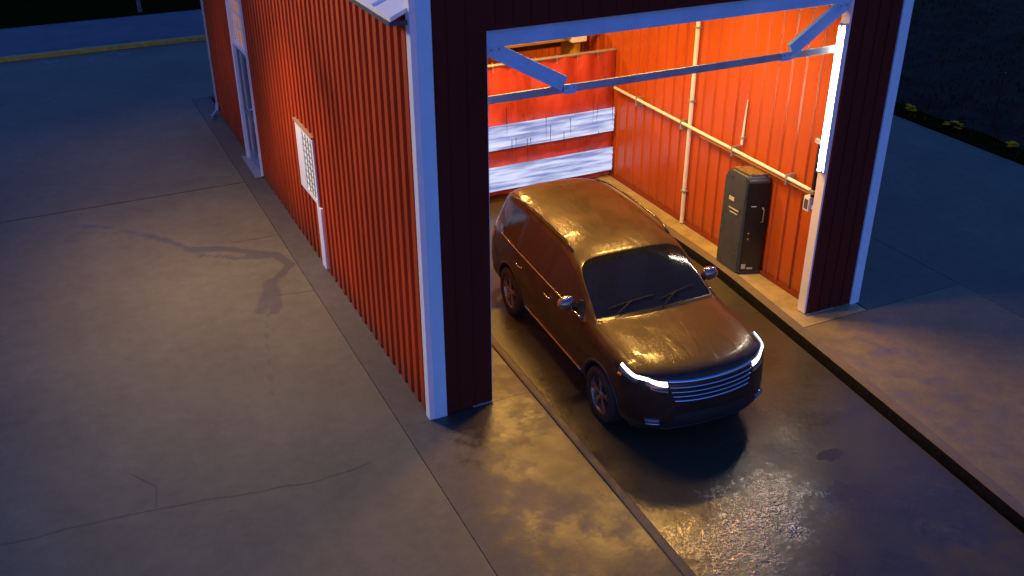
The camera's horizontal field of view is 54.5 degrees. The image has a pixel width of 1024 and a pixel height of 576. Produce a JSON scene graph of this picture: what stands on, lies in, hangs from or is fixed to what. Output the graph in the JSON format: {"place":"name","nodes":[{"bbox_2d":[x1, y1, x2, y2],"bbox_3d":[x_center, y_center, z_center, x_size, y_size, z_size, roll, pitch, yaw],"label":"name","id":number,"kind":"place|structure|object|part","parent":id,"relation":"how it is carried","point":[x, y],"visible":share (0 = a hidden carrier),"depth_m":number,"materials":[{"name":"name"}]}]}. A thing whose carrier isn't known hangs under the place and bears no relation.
{"place":"outdoors","nodes":[
{"label":"outdoors","id":0,"kind":"place"},
{"bbox_2d":[0,0,204,28],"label":"lawn","id":1,"kind":"structure","parent":0,"point":[86,10],"depth_m":32.05,"materials":[{"name":"plant"}]},
{"bbox_2d":[136,0,141,11],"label":"marker post","id":2,"kind":"object","parent":1,"relation":"on","point":[139,8],"visible":1,"depth_m":31.68,"materials":[{"name":"metal"}]},
{"bbox_2d":[0,9,208,56],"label":"back road","id":3,"kind":"structure","parent":0,"point":[69,35],"depth_m":29.56,"materials":[{"name":"grey asphalt"}]},
{"bbox_2d":[0,40,218,123],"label":"lot","id":4,"kind":"structure","parent":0,"point":[35,89],"depth_m":25.09,"materials":[{"name":"grey asphalt"}]},
{"bbox_2d":[0,99,243,222],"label":"concrete slab","id":5,"kind":"structure","parent":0,"point":[58,164],"depth_m":20.21,"materials":[{"name":"grey concrete"}]},
{"bbox_2d":[0,182,496,575],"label":"concrete slab","id":6,"kind":"structure","parent":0,"point":[173,349],"depth_m":12.33,"materials":[{"name":"grey concrete"}]},
{"bbox_2d":[0,461,370,544],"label":"ground crack","id":7,"kind":"object","parent":6,"relation":"on","point":[181,504],"visible":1,"depth_m":10.88,"materials":[{"name":"brown"}]},
{"bbox_2d":[192,97,428,428],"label":"apron slab","id":8,"kind":"structure","parent":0,"point":[403,403],"depth_m":15.26,"materials":[{"name":"concrete"}]},
{"bbox_2d":[447,347,528,414],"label":"wash floor","id":9,"kind":"structure","parent":0,"point":[507,382],"depth_m":13.01,"materials":[{"name":"concrete"}]},
{"bbox_2d":[504,36,586,54],"bbox_3d":[-1.120,-3.556,18.288,5.650,3.760,1.080,-13,31,-22],"label":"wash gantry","id":10,"kind":"object","parent":9,"relation":"on","point":[569,45],"visible":0.02,"depth_m":18.86,"materials":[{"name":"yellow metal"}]},
{"bbox_2d":[200,0,913,419],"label":"car wash building","id":11,"kind":"structure","parent":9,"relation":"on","point":[390,146],"depth_m":13.73,"materials":[{"name":"red metal"}]},
{"bbox_3d":[-5.070,-5.050,18.385,0.042,1.105,1.060,-13,31,-22],"label":"transom window","id":12,"kind":"part","parent":11,"relation":"part of","materials":[{"name":"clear glass"}]},
{"bbox_3d":[-5.095,-3.444,19.231,0.114,2.335,1.080,-13,31,-22],"label":"glazed door","id":13,"kind":"part","parent":11,"relation":"part of","materials":[{"name":"white glass"}]},
{"bbox_3d":[-3.174,-1.983,15.555,0.140,1.130,1.070,-13,31,-22],"label":"wall window","id":14,"kind":"part","parent":11,"relation":"part of","materials":[{"name":"white glass"}]},
{"bbox_2d":[680,21,702,222],"bbox_3d":[2.958,-3.164,16.286,0.095,4.580,0.100,-13,31,-22],"label":"conduit","id":15,"kind":"object","parent":11,"relation":"attached to","point":[691,100],"depth_m":16.46,"materials":[{"name":"beige metal"}]},
{"bbox_2d":[613,86,810,193],"bbox_3d":[3.099,-2.519,16.205,0.150,0.160,5.400,-13,31,-22],"label":"water pipe","id":16,"kind":"object","parent":11,"relation":"attached to","point":[737,152],"visible":0.89,"depth_m":15.49,"materials":[{"name":"beige metal"}]},
{"bbox_2d":[740,100,747,144],"bbox_3d":[3.566,-2.535,15.217,0.070,0.721,0.060,-13,31,-22],"label":"drip lance","id":17,"kind":"object","parent":11,"relation":"attached to","point":[742,137],"visible":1,"depth_m":15.25,"materials":[{"name":"white paint"}]},
{"bbox_2d":[803,194,813,211],"bbox_3d":[4.219,-1.187,14.036,0.126,0.220,0.190,-13,31,-22],"label":"sensor box","id":18,"kind":"object","parent":11,"relation":"attached to","point":[808,203],"visible":0.84,"depth_m":14.02,"materials":[{"name":"white paint"}]},
{"bbox_2d":[808,137,821,197],"bbox_3d":[4.210,-1.653,13.732,0.120,0.870,0.110,-13,31,-22],"label":"cable guide","id":19,"kind":"object","parent":11,"relation":"attached to","point":[818,141],"visible":0.73,"depth_m":13.75,"materials":[{"name":"metal"}]},
{"bbox_2d":[816,22,847,172],"bbox_3d":[4.186,-2.465,13.051,0.086,2.015,0.120,-13,31,-22],"label":"tube lamp","id":20,"kind":"object","parent":11,"relation":"attached to","point":[834,85],"visible":1,"depth_m":12.99,"materials":[{"name":"glass"},{"name":"white plastic"},{"name":"painted metal"}]},
{"bbox_2d":[402,392,682,575],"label":"apron slab","id":21,"kind":"structure","parent":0,"point":[525,488],"depth_m":11.01,"materials":[{"name":"concrete"}]},
{"bbox_2d":[213,101,1007,143],"bbox_3d":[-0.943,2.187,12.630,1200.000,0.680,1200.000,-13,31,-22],"label":"ground","id":22,"kind":"structure","parent":0,"point":[966,128],"depth_m":22.38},
{"bbox_2d":[0,35,209,62],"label":"yellow kerb","id":23,"kind":"structure","parent":22,"relation":"on","point":[98,48],"depth_m":27.59,"materials":[{"name":"paint"}]},
{"bbox_2d":[674,237,1023,533],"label":"drain gutter","id":24,"kind":"object","parent":22,"relation":"on","point":[982,491],"visible":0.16,"depth_m":12.74,"materials":[{"name":"black metal"}]},
{"bbox_2d":[597,174,865,327],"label":"walkway","id":25,"kind":"structure","parent":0,"point":[783,300],"depth_m":15.37,"materials":[{"name":"concrete"}]},
{"bbox_2d":[716,165,770,273],"bbox_3d":[3.599,-1.071,15.493,0.358,1.680,0.717,-13,31,-22],"label":"equipment cabinet","id":26,"kind":"object","parent":25,"relation":"on","point":[743,215],"visible":0.98,"depth_m":15.34,"materials":[{"name":"grey metal"}]},
{"bbox_2d":[490,193,1023,575],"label":"wash lane","id":27,"kind":"structure","parent":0,"point":[804,463],"depth_m":11.40,"materials":[{"name":"concrete"}]},
{"bbox_2d":[492,336,695,575],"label":"guide rail","id":28,"kind":"object","parent":27,"relation":"on","point":[662,543],"visible":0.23,"depth_m":11.40,"materials":[{"name":"grey concrete"}]},
{"bbox_2d":[492,178,763,429],"bbox_3d":[1.417,0.030,13.571,2.360,1.769,4.963,-11,30,-20],"label":"parked suv","id":29,"kind":"object","parent":27,"relation":"on","point":[638,320],"visible":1,"depth_m":12.79,"materials":[{"name":"paint"}]},
{"bbox_3d":[0.197,-0.047,13.948,0.076,0.734,1.075,-11,30,-20],"label":"rear door","id":30,"kind":"part","parent":29,"relation":"part of","materials":[{"name":"paint"}]},
{"bbox_3d":[0.460,-0.421,13.395,0.197,0.535,2.789,-11,30,-20],"label":"side window","id":31,"kind":"part","parent":29,"relation":"part of","materials":[{"name":"black glass"}]},
{"bbox_3d":[0.626,0.446,13.042,0.073,0.721,1.278,-11,30,-20],"label":"front door","id":32,"kind":"part","parent":29,"relation":"part of","materials":[{"name":"paint"}]},
{"bbox_3d":[2.015,-0.411,14.613,0.075,0.734,1.075,-11,30,-20],"label":"rear door","id":33,"kind":"part","parent":29,"relation":"part of","materials":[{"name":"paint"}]},
{"bbox_3d":[2.047,-0.738,13.975,0.197,0.535,2.789,-11,30,-20],"label":"side window","id":34,"kind":"part","parent":29,"relation":"part of","materials":[{"name":"black glass"}]},
{"bbox_3d":[2.445,0.082,13.706,0.073,0.721,1.278,-11,30,-20],"label":"front door","id":35,"kind":"part","parent":29,"relation":"part of","materials":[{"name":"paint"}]},
{"bbox_2d":[589,177,1023,517],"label":"lane kerb","id":36,"kind":"structure","parent":27,"relation":"on","point":[993,486],"depth_m":12.98,"materials":[{"name":"concrete"}]},
{"bbox_2d":[856,237,957,309],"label":"forecourt","id":37,"kind":"structure","parent":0,"point":[891,275],"depth_m":15.52,"materials":[{"name":"concrete"}]},
{"bbox_2d":[805,284,1023,504],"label":"forecourt","id":38,"kind":"structure","parent":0,"point":[946,365],"depth_m":13.36,"materials":[{"name":"concrete"}]},
{"bbox_2d":[871,115,1023,317],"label":"forecourt","id":39,"kind":"structure","parent":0,"point":[951,208],"depth_m":17.81,"materials":[{"name":"concrete"}]},
{"bbox_2d":[893,102,1023,164],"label":"verge","id":40,"kind":"structure","parent":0,"point":[982,142],"depth_m":21.29,"materials":[{"name":"plant"}]},
{"bbox_2d":[905,104,915,112],"bbox_3d":[9.072,-4.073,22.587,0.323,0.162,0.229,23,36,36],"label":"flower clump","id":41,"kind":"object","parent":40,"relation":"on","point":[910,107],"visible":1,"depth_m":22.56,"materials":[{"name":"yellow plant"}]},
{"bbox_2d":[942,121,963,129],"bbox_3d":[9.579,-3.546,21.563,0.428,0.202,0.349,16,32,27],"label":"flower clump","id":42,"kind":"object","parent":40,"relation":"on","point":[956,122],"visible":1,"depth_m":21.52,"materials":[{"name":"yellow plant"}]},
{"bbox_2d":[1005,141,1019,149],"bbox_3d":[10.270,-2.914,20.420,0.244,0.164,0.266,1,28,3],"label":"flower clump","id":43,"kind":"object","parent":40,"relation":"on","point":[1011,143],"visible":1,"depth_m":20.39,"materials":[{"name":"yellow plant"}]},
{"bbox_2d":[896,0,1023,149],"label":"scrub bank","id":44,"kind":"structure","parent":0,"point":[954,45],"depth_m":25.14,"materials":[{"name":"plant"}]},
{"bbox_2d":[896,0,1023,157],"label":"scrub growth","id":45,"kind":"object","parent":44,"relation":"on","point":[971,96],"visible":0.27,"depth_m":24.71,"materials":[{"name":"green plant"}]}
]}

